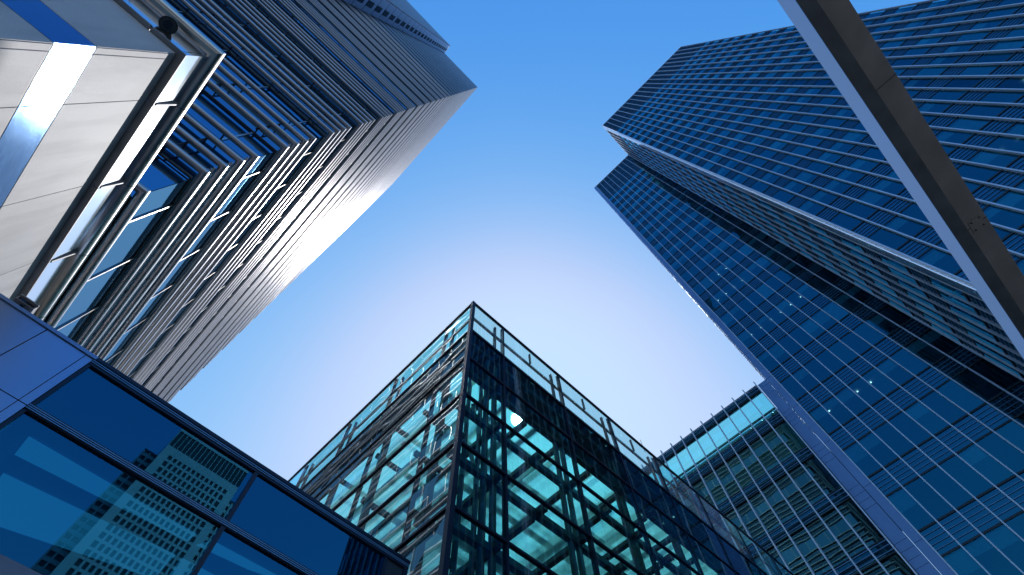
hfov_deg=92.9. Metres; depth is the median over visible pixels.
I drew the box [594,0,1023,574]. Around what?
office tower
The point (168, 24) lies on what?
security camera
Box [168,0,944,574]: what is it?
sky
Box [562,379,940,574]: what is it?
green glass block
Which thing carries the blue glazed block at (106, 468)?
on the ground
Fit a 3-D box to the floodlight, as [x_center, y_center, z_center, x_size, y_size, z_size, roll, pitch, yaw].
[-6.354,0.243,6.327,0.247,0.115,0.208,42,-74,-17]
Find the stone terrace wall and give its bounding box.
[0,0,225,319]
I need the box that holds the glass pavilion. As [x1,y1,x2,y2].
[288,301,793,574]
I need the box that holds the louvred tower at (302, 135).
[42,0,477,401]
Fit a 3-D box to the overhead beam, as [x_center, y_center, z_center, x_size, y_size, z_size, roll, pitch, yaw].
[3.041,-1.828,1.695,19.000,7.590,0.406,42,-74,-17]
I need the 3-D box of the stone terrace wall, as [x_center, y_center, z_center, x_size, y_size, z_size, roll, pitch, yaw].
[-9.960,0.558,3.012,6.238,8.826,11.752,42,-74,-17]
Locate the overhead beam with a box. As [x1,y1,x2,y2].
[777,0,1023,358]
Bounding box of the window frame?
[0,360,408,574]
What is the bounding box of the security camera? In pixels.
[158,16,177,33]
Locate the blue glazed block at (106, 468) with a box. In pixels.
[0,293,410,574]
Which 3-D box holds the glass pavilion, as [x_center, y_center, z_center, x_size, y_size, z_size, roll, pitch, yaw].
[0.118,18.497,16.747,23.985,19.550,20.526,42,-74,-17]
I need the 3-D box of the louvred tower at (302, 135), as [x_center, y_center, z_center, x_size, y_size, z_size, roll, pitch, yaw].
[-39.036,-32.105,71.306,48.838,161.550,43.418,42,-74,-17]
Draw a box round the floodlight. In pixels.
[13,294,39,313]

